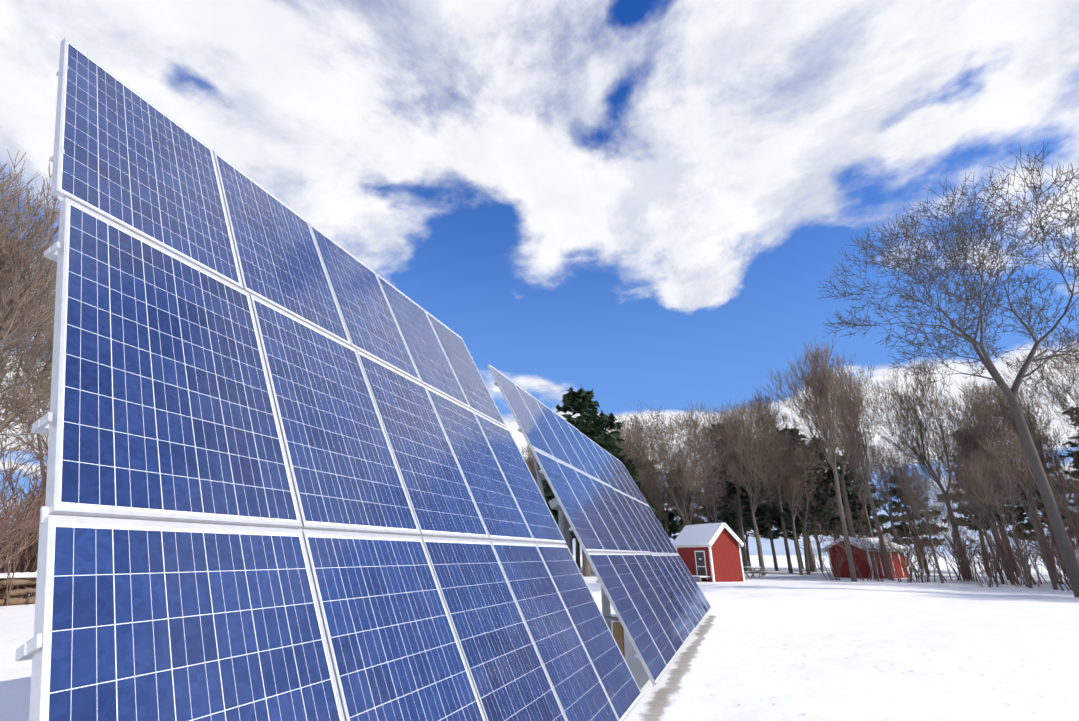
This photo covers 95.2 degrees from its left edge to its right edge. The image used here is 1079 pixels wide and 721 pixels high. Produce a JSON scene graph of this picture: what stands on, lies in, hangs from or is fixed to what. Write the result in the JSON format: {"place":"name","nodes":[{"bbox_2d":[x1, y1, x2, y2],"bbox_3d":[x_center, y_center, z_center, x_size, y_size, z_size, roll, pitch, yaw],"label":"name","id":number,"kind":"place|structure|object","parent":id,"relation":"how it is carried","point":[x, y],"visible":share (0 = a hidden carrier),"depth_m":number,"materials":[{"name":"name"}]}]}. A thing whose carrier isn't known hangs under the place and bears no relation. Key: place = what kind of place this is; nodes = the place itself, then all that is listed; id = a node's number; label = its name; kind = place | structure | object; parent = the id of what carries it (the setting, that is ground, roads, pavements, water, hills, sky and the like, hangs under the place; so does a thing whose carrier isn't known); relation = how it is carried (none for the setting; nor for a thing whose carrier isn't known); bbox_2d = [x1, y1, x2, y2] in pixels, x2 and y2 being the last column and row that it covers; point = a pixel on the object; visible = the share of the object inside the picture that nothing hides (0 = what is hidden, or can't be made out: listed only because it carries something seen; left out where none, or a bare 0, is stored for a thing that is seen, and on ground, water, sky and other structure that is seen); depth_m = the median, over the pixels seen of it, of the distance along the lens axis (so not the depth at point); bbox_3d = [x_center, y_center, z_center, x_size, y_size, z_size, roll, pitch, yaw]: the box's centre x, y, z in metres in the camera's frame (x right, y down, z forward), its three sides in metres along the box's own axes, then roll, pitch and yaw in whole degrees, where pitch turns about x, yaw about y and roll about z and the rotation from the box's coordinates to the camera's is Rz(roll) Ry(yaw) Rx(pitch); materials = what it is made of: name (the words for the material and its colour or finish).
{"place":"outdoors","nodes":[
{"label":"outdoors","id":0,"kind":"place"},
{"bbox_2d":[0,555,1078,720],"bbox_3d":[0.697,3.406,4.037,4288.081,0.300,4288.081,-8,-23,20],"label":"ground","id":1,"kind":"structure","parent":0,"point":[782,644],"depth_m":9.13,"materials":[{"name":"snow"}]},
{"bbox_2d":[0,572,36,605],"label":"log pile","id":2,"kind":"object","parent":1,"relation":"on","point":[23,579],"depth_m":17.72,"materials":[{"name":"wood"}]},
{"bbox_2d":[0,391,37,542],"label":"bare tree","id":3,"kind":"object","parent":1,"relation":"on","point":[6,512],"visible":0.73,"depth_m":13.89,"materials":[{"name":"brown plant"}]},
{"bbox_2d":[0,492,41,565],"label":"shrub","id":4,"kind":"object","parent":1,"relation":"on","point":[26,543],"visible":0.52,"depth_m":15.44,"materials":[{"name":"brown plant"}]},
{"bbox_2d":[0,453,45,597],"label":"shrub","id":5,"kind":"object","parent":1,"relation":"on","point":[20,515],"visible":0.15,"depth_m":19.55,"materials":[{"name":"brown plant"}]},
{"bbox_2d":[0,492,45,561],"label":"shrub","id":6,"kind":"object","parent":1,"relation":"on","point":[21,503],"visible":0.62,"depth_m":16.25,"materials":[{"name":"brown plant"}]},
{"bbox_2d":[0,453,46,567],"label":"shrub","id":7,"kind":"object","parent":1,"relation":"on","point":[5,534],"visible":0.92,"depth_m":10.63,"materials":[{"name":"brown plant"}]},
{"bbox_2d":[0,372,46,503],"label":"tree","id":8,"kind":"object","parent":1,"relation":"on","point":[15,459],"visible":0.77,"depth_m":19.23,"materials":[{"name":"brown plant"}]},
{"bbox_2d":[0,437,47,605],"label":"shrub","id":9,"kind":"object","parent":1,"relation":"on","point":[7,593],"visible":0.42,"depth_m":17.77,"materials":[{"name":"brown plant"}]},
{"bbox_2d":[0,446,47,597],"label":"shrub","id":10,"kind":"object","parent":1,"relation":"on","point":[24,550],"visible":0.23,"depth_m":19.06,"materials":[{"name":"brown plant"}]},
{"bbox_2d":[0,428,47,565],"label":"shrub","id":11,"kind":"object","parent":1,"relation":"on","point":[12,498],"visible":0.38,"depth_m":19.22,"materials":[{"name":"brown plant"}]},
{"bbox_2d":[0,288,54,570],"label":"tree","id":12,"kind":"object","parent":1,"relation":"on","point":[40,449],"visible":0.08,"depth_m":24.63,"materials":[{"name":"brown plant"}]},
{"bbox_2d":[0,204,55,344],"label":"tree","id":13,"kind":"object","parent":1,"relation":"on","point":[21,273],"visible":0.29,"depth_m":14.41,"materials":[{"name":"brown plant"}]},
{"bbox_2d":[0,242,56,430],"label":"tree","id":14,"kind":"object","parent":1,"relation":"on","point":[26,350],"visible":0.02,"depth_m":30.68,"materials":[{"name":"brown plant"}]},
{"bbox_2d":[0,163,58,297],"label":"tree","id":15,"kind":"object","parent":1,"relation":"on","point":[2,199],"visible":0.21,"depth_m":17.35,"materials":[{"name":"brown plant"}]},
{"bbox_2d":[0,178,58,357],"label":"tree","id":16,"kind":"object","parent":1,"relation":"on","point":[27,260],"visible":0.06,"depth_m":20.21,"materials":[{"name":"brown plant"}]},
{"bbox_2d":[0,197,58,334],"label":"tree","id":17,"kind":"object","parent":1,"relation":"on","point":[27,249],"visible":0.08,"depth_m":22.70,"materials":[{"name":"brown plant"}]},
{"bbox_2d":[0,173,59,457],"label":"tree","id":18,"kind":"object","parent":1,"relation":"on","point":[22,409],"visible":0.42,"depth_m":15.96,"materials":[{"name":"brown plant"}]},
{"bbox_2d":[0,163,59,364],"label":"tree","id":19,"kind":"object","parent":1,"relation":"on","point":[16,303],"visible":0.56,"depth_m":13.42,"materials":[{"name":"brown plant"}]},
{"bbox_2d":[0,149,59,290],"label":"tree","id":20,"kind":"object","parent":1,"relation":"on","point":[27,230],"visible":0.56,"depth_m":14.15,"materials":[{"name":"brown plant"}]},
{"bbox_2d":[15,38,642,720],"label":"array frames","id":21,"kind":"structure","parent":1,"relation":"on","point":[35,646],"depth_m":2.33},
{"bbox_2d":[46,42,641,720],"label":"solar panel","id":22,"kind":"object","parent":21,"relation":"in","point":[168,408],"visible":1,"depth_m":2.62,"materials":[{"name":"glass"}]},
{"bbox_2d":[519,443,539,483],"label":"bare tree","id":23,"kind":"object","parent":1,"relation":"on","point":[530,465],"visible":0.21,"depth_m":51.34,"materials":[{"name":"brown plant"}]},
{"bbox_2d":[542,483,576,555],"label":"pine","id":24,"kind":"object","parent":1,"relation":"on","point":[547,486],"visible":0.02,"depth_m":43.77,"materials":[{"name":"green plant"}]},
{"bbox_2d":[538,385,638,576],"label":"pine","id":25,"kind":"object","parent":1,"relation":"on","point":[572,402],"visible":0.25,"depth_m":43.83,"materials":[{"name":"green plant"}]},
{"bbox_2d":[487,364,695,685],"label":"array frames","id":26,"kind":"structure","parent":1,"relation":"on","point":[572,527],"depth_m":7.57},
{"bbox_2d":[491,367,694,681],"bbox_3d":[1.101,2.930,9.147,2.540,4.624,4.972,-8,-23,20],"label":"solar panel array","id":27,"kind":"object","parent":26,"relation":"in","point":[641,637],"depth_m":8.32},
{"bbox_2d":[546,409,656,526],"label":"pine","id":28,"kind":"object","parent":1,"relation":"on","point":[610,423],"visible":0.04,"depth_m":46.99,"materials":[{"name":"green plant"}]},
{"bbox_2d":[613,622,624,656],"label":"array posts","id":29,"kind":"object","parent":1,"relation":"on","point":[618,632],"visible":0.07,"depth_m":6.62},
{"bbox_2d":[614,401,671,508],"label":"tree","id":30,"kind":"object","parent":1,"relation":"on","point":[640,443],"visible":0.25,"depth_m":49.23,"materials":[{"name":"brown plant"}]},
{"bbox_2d":[579,431,711,628],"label":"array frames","id":31,"kind":"structure","parent":1,"relation":"on","point":[665,554],"depth_m":13.27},
{"bbox_2d":[581,433,710,628],"bbox_3d":[2.950,4.658,13.493,2.540,4.604,4.972,-8,-23,20],"label":"solar panel array","id":32,"kind":"object","parent":31,"relation":"in","point":[662,566],"visible":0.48,"depth_m":12.95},
{"bbox_2d":[640,466,669,522],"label":"bare tree","id":33,"kind":"object","parent":1,"relation":"on","point":[658,506],"visible":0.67,"depth_m":48.82,"materials":[{"name":"brown plant"}]},
{"bbox_2d":[607,405,711,535],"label":"tree","id":34,"kind":"object","parent":1,"relation":"on","point":[668,482],"visible":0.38,"depth_m":53.08,"materials":[{"name":"brown plant"}]},
{"bbox_2d":[641,459,684,536],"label":"pine","id":35,"kind":"object","parent":1,"relation":"on","point":[673,526],"visible":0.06,"depth_m":63.28,"materials":[{"name":"green plant"}]},
{"bbox_2d":[630,434,710,531],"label":"bare tree","id":36,"kind":"object","parent":1,"relation":"on","point":[680,503],"visible":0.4,"depth_m":49.38,"materials":[{"name":"brown plant"}]},
{"bbox_2d":[662,469,712,539],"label":"pine","id":37,"kind":"object","parent":1,"relation":"on","point":[671,515],"visible":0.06,"depth_m":67.74,"materials":[{"name":"green plant"}]},
{"bbox_2d":[613,402,764,524],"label":"tree","id":38,"kind":"object","parent":1,"relation":"on","point":[690,473],"visible":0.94,"depth_m":45.98,"materials":[{"name":"brown plant"}]},
{"bbox_2d":[668,478,720,524],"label":"bare tree","id":39,"kind":"object","parent":1,"relation":"on","point":[697,518],"visible":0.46,"depth_m":49.29,"materials":[{"name":"brown plant"}]},
{"bbox_2d":[671,402,735,523],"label":"tall tree","id":40,"kind":"object","parent":1,"relation":"on","point":[701,436],"visible":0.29,"depth_m":58.16,"materials":[{"name":"brown plant"}]},
{"bbox_2d":[666,410,748,522],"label":"tree","id":41,"kind":"object","parent":1,"relation":"on","point":[714,488],"visible":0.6,"depth_m":49.36,"materials":[{"name":"brown plant"}]},
{"bbox_2d":[672,522,744,581],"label":"shed","id":42,"kind":"structure","parent":1,"relation":"on","point":[710,552],"depth_m":33.94,"materials":[{"name":"red"}]},
{"bbox_2d":[713,405,747,570],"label":"tall tree","id":43,"kind":"object","parent":1,"relation":"on","point":[741,524],"visible":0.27,"depth_m":51.98,"materials":[{"name":"brown plant"}]},
{"bbox_2d":[705,467,757,570],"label":"bare tree","id":44,"kind":"object","parent":1,"relation":"on","point":[735,519],"visible":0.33,"depth_m":53.45,"materials":[{"name":"brown plant"}]},
{"bbox_2d":[684,419,793,571],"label":"pine","id":45,"kind":"object","parent":1,"relation":"on","point":[762,514],"visible":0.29,"depth_m":52.44,"materials":[{"name":"green plant"}]},
{"bbox_2d":[712,398,790,575],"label":"tree","id":46,"kind":"object","parent":1,"relation":"on","point":[749,434],"visible":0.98,"depth_m":45.91,"materials":[{"name":"brown plant"}]},
{"bbox_2d":[722,456,788,567],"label":"pine","id":47,"kind":"object","parent":1,"relation":"on","point":[763,530],"visible":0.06,"depth_m":60.17,"materials":[{"name":"green plant"}]},
{"bbox_2d":[745,425,789,570],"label":"bare tree","id":48,"kind":"object","parent":1,"relation":"on","point":[773,550],"visible":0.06,"depth_m":54.39,"materials":[{"name":"brown plant"}]},
{"bbox_2d":[742,388,798,572],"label":"tall tree","id":49,"kind":"object","parent":1,"relation":"on","point":[788,557],"visible":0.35,"depth_m":52.31,"materials":[{"name":"brown plant"}]},
{"bbox_2d":[727,416,842,574],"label":"tree","id":50,"kind":"object","parent":1,"relation":"on","point":[806,557],"visible":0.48,"depth_m":46.82,"materials":[{"name":"brown plant"}]},
{"bbox_2d":[752,430,822,574],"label":"bare tree","id":51,"kind":"object","parent":1,"relation":"on","point":[793,478],"visible":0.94,"depth_m":46.72,"materials":[{"name":"brown plant"}]},
{"bbox_2d":[750,466,831,568],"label":"pine","id":52,"kind":"object","parent":1,"relation":"on","point":[789,535],"visible":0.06,"depth_m":65.13,"materials":[{"name":"green plant"}]},
{"bbox_2d":[760,423,869,571],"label":"pine","id":53,"kind":"object","parent":1,"relation":"on","point":[812,564],"visible":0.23,"depth_m":51.85,"materials":[{"name":"green plant"}]},
{"bbox_2d":[781,485,854,571],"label":"bare tree","id":54,"kind":"object","parent":1,"relation":"on","point":[816,523],"visible":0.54,"depth_m":51.16,"materials":[{"name":"brown plant"}]},
{"bbox_2d":[787,335,856,581],"bbox_3d":[22.056,6.859,37.106,4.093,18.263,5.228,-12,-25,28],"label":"bare tree","id":55,"kind":"object","parent":1,"relation":"on","point":[821,389],"visible":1,"depth_m":37.73,"materials":[{"name":"brown plant"}]},
{"bbox_2d":[761,352,882,536],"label":"tall tree","id":56,"kind":"object","parent":1,"relation":"on","point":[842,481],"visible":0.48,"depth_m":48.07,"materials":[{"name":"brown plant"}]},
{"bbox_2d":[794,438,849,538],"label":"bare tree","id":57,"kind":"object","parent":1,"relation":"on","point":[836,530],"visible":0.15,"depth_m":54.44,"materials":[{"name":"brown plant"}]},
{"bbox_2d":[787,517,857,580],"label":"shrub","id":58,"kind":"object","parent":1,"relation":"on","point":[838,565],"visible":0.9,"depth_m":36.02,"materials":[{"name":"brown plant"}]},
{"bbox_2d":[785,435,886,539],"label":"pine","id":59,"kind":"object","parent":1,"relation":"on","point":[851,497],"visible":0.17,"depth_m":54.01,"materials":[{"name":"green plant"}]},
{"bbox_2d":[810,367,893,579],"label":"tall tree","id":60,"kind":"object","parent":1,"relation":"on","point":[852,427],"visible":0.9,"depth_m":40.14,"materials":[{"name":"brown plant"}]},
{"bbox_2d":[808,469,896,580],"bbox_3d":[22.508,12.064,36.454,7.105,8.004,3.850,1,-22,-3],"label":"shrub","id":61,"kind":"object","parent":1,"relation":"on","point":[856,567],"visible":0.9,"depth_m":35.81,"materials":[{"name":"brown plant"}]},
{"bbox_2d":[836,426,872,537],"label":"bare tree","id":62,"kind":"object","parent":1,"relation":"on","point":[858,495],"visible":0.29,"depth_m":52.64,"materials":[{"name":"brown plant"}]},
{"bbox_2d":[817,455,891,537],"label":"pine","id":63,"kind":"object","parent":1,"relation":"on","point":[883,516],"visible":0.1,"depth_m":64.14,"materials":[{"name":"green plant"}]},
{"bbox_2d":[822,537,908,578],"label":"shed","id":64,"kind":"structure","parent":1,"relation":"on","point":[864,568],"depth_m":39.41,"materials":[{"name":"red"}]},
{"bbox_2d":[842,489,897,581],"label":"shrub","id":65,"kind":"object","parent":1,"relation":"on","point":[874,554],"visible":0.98,"depth_m":34.69,"materials":[{"name":"brown plant"}]},
{"bbox_2d":[836,434,910,543],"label":"bare tree","id":66,"kind":"object","parent":1,"relation":"on","point":[875,464],"visible":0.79,"depth_m":45.55,"materials":[{"name":"brown plant"}]},
{"bbox_2d":[871,519,935,582],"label":"shrub","id":67,"kind":"object","parent":1,"relation":"on","point":[907,562],"visible":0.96,"depth_m":32.62,"materials":[{"name":"brown plant"}]},
{"bbox_2d":[862,445,946,574],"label":"bare tree","id":68,"kind":"object","parent":1,"relation":"on","point":[901,490],"visible":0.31,"depth_m":45.12,"materials":[{"name":"brown plant"}]},
{"bbox_2d":[869,501,947,581],"bbox_3d":[25.071,12.390,33.265,4.944,5.038,4.542,-15,-26,34],"label":"shrub","id":69,"kind":"object","parent":1,"relation":"on","point":[926,568],"visible":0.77,"depth_m":33.00,"materials":[{"name":"brown plant"}]},
{"bbox_2d":[878,475,946,568],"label":"pine","id":70,"kind":"object","parent":1,"relation":"on","point":[899,527],"visible":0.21,"depth_m":62.98,"materials":[{"name":"green plant"}]},
{"bbox_2d":[855,355,981,578],"bbox_3d":[30.069,8.118,38.978,6.196,17.242,9.255,11,-24,-25],"label":"tall tree","id":71,"kind":"object","parent":1,"relation":"on","point":[921,429],"visible":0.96,"depth_m":39.22,"materials":[{"name":"brown plant"}]},
{"bbox_2d":[897,467,943,582],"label":"tree","id":72,"kind":"object","parent":1,"relation":"on","point":[916,508],"visible":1,"depth_m":32.97,"materials":[{"name":"brown plant"}]},
{"bbox_2d":[860,455,988,581],"bbox_3d":[27.281,11.131,35.271,7.904,8.904,4.283,-18,-28,38],"label":"shrub","id":73,"kind":"object","parent":1,"relation":"on","point":[938,529],"visible":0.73,"depth_m":34.16,"materials":[{"name":"brown plant"}]},
{"bbox_2d":[884,477,988,563],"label":"bare tree","id":74,"kind":"object","parent":1,"relation":"on","point":[932,521],"visible":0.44,"depth_m":46.49,"materials":[{"name":"brown plant"}]},
{"bbox_2d":[817,141,1078,597],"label":"tree","id":75,"kind":"object","parent":1,"relation":"on","point":[1069,559],"visible":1,"depth_m":23.72,"materials":[{"name":"brown plant"}]},
{"bbox_2d":[909,511,991,581],"bbox_3d":[28.834,12.876,34.253,4.760,4.850,4.373,16,-26,-34],"label":"shrub","id":76,"kind":"object","parent":1,"relation":"on","point":[963,575],"visible":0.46,"depth_m":33.58,"materials":[{"name":"brown plant"}]},
{"bbox_2d":[881,412,1024,576],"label":"bare tree","id":77,"kind":"object","parent":1,"relation":"on","point":[949,493],"visible":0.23,"depth_m":42.85,"materials":[{"name":"brown plant"}]},
{"bbox_2d":[912,509,1007,579],"bbox_3d":[30.316,13.248,35.788,5.214,5.313,4.790,3,-22,-9],"label":"shrub","id":78,"kind":"object","parent":1,"relation":"on","point":[956,546],"visible":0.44,"depth_m":35.65,"materials":[{"name":"brown plant"}]},
{"bbox_2d":[926,459,1004,583],"bbox_3d":[28.163,10.284,32.012,3.630,8.019,2.472,-10,-24,24],"label":"tree","id":79,"kind":"object","parent":1,"relation":"on","point":[971,504],"visible":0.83,"depth_m":32.36,"materials":[{"name":"brown plant"}]},
{"bbox_2d":[924,425,1012,568],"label":"bare tree","id":80,"kind":"object","parent":1,"relation":"on","point":[958,462],"visible":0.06,"depth_m":54.93,"materials":[{"name":"brown plant"}]},
{"bbox_2d":[918,379,1045,579],"bbox_3d":[33.539,8.544,36.709,6.636,14.800,10.207,-9,-23,22],"label":"tree","id":81,"kind":"object","parent":1,"relation":"on","point":[984,422],"visible":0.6,"depth_m":36.30,"materials":[{"name":"brown plant"}]},
{"bbox_2d":[952,447,1013,583],"bbox_3d":[29.424,9.929,32.053,3.954,8.734,2.692,18,-28,-39],"label":"tree","id":82,"kind":"object","parent":1,"relation":"on","point":[973,460],"visible":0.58,"depth_m":32.27,"materials":[{"name":"brown plant"}]},
{"bbox_2d":[954,538,1014,587],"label":"shrub","id":83,"kind":"object","parent":1,"relation":"on","point":[990,567],"visible":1,"depth_m":28.60,"materials":[{"name":"brown plant"}]},
{"bbox_2d":[944,508,1030,579],"bbox_3d":[29.899,12.094,31.877,4.630,4.606,4.540,1,-22,-2],"label":"shrub","id":84,"kind":"object","parent":1,"relation":"on","point":[993,546],"visible":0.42,"depth_m":31.85,"materials":[{"name":"brown plant"}]},
{"bbox_2d":[949,525,1030,583],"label":"shrub","id":85,"kind":"object","parent":1,"relation":"on","point":[969,548],"visible":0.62,"depth_m":31.72,"materials":[{"name":"brown plant"}]},
{"bbox_2d":[934,429,1046,562],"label":"pine","id":86,"kind":"object","parent":1,"relation":"on","point":[998,520],"visible":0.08,"depth_m":53.18,"materials":[{"name":"green plant"}]},
{"bbox_2d":[963,447,1032,587],"bbox_3d":[27.488,9.039,28.518,2.392,7.759,3.513,-3,-22,7],"label":"tree","id":87,"kind":"object","parent":1,"relation":"on","point":[1013,504],"visible":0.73,"depth_m":28.90,"materials":[{"name":"brown plant"}]},
{"bbox_2d":[972,539,1032,584],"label":"shrub","id":88,"kind":"object","parent":1,"relation":"on","point":[1012,571],"visible":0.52,"depth_m":30.01,"materials":[{"name":"brown plant"}]},
{"bbox_2d":[933,386,1074,539],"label":"bare tree","id":89,"kind":"object","parent":1,"relation":"on","point":[1048,419],"visible":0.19,"depth_m":43.34,"materials":[{"name":"brown plant"}]},
{"bbox_2d":[977,535,1039,586],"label":"shrub","id":90,"kind":"object","parent":1,"relation":"on","point":[1018,569],"visible":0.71,"depth_m":28.74,"materials":[{"name":"brown plant"}]},
{"bbox_2d":[964,508,1054,584],"bbox_3d":[30.008,11.577,30.538,4.606,4.583,4.516,-4,-22,10],"label":"shrub","id":91,"kind":"object","parent":1,"relation":"on","point":[1027,566],"visible":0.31,"depth_m":30.12,"materials":[{"name":"brown plant"}]},
{"bbox_2d":[970,380,1059,579],"bbox_3d":[36.172,8.405,37.041,3.423,15.274,4.373,7,-22,-16],"label":"bare tree","id":92,"kind":"object","parent":1,"relation":"on","point":[1017,431],"visible":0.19,"depth_m":37.78,"materials":[{"name":"brown plant"}]},
{"bbox_2d":[955,482,1078,590],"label":"shrub","id":93,"kind":"object","parent":1,"relation":"on","point":[1052,541],"visible":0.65,"depth_m":26.30,"materials":[{"name":"brown plant"}]},
{"bbox_2d":[978,419,1058,589],"bbox_3d":[27.180,7.939,27.369,2.775,9.002,4.076,-15,-26,33],"label":"tree","id":94,"kind":"object","parent":1,"relation":"on","point":[1031,518],"visible":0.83,"depth_m":27.78,"materials":[{"name":"brown plant"}]},
{"bbox_2d":[1006,490,1062,583],"bbox_3d":[30.921,10.486,30.393,3.091,6.426,5.704,-8,-23,20],"label":"shrub","id":95,"kind":"object","parent":1,"relation":"on","point":[1039,546],"visible":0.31,"depth_m":30.51,"materials":[{"name":"brown plant"}]},
{"bbox_2d":[999,443,1077,573],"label":"pine","id":96,"kind":"object","parent":1,"relation":"on","point":[1030,526],"visible":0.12,"depth_m":49.60,"materials":[{"name":"green plant"}]},
{"bbox_2d":[999,341,1078,455],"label":"tall tree","id":97,"kind":"object","parent":1,"relation":"on","point":[1062,399],"visible":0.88,"depth_m":35.84,"materials":[{"name":"brown plant"}]},
{"bbox_2d":[1010,407,1078,543],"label":"bare tree","id":98,"kind":"object","parent":1,"relation":"on","point":[1047,443],"visible":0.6,"depth_m":35.17,"materials":[{"name":"brown plant"}]},
{"bbox_2d":[1013,447,1078,549],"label":"tree","id":99,"kind":"object","parent":1,"relation":"on","point":[1059,506],"visible":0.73,"depth_m":26.04,"materials":[{"name":"brown plant"}]},
{"bbox_2d":[1031,470,1078,535],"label":"tree","id":100,"kind":"object","parent":1,"relation":"on","point":[1061,501],"visible":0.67,"depth_m":27.99,"materials":[{"name":"brown plant"}]},
{"bbox_2d":[1053,406,1078,523],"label":"pine","id":101,"kind":"object","parent":1,"relation":"on","point":[1067,472],"visible":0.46,"depth_m":38.81,"materials":[{"name":"green plant"}]},
{"bbox_2d":[0,0,1078,555],"label":"sky","id":102,"kind":"structure","parent":0,"point":[632,202],"materials":[{"name":"blue"}]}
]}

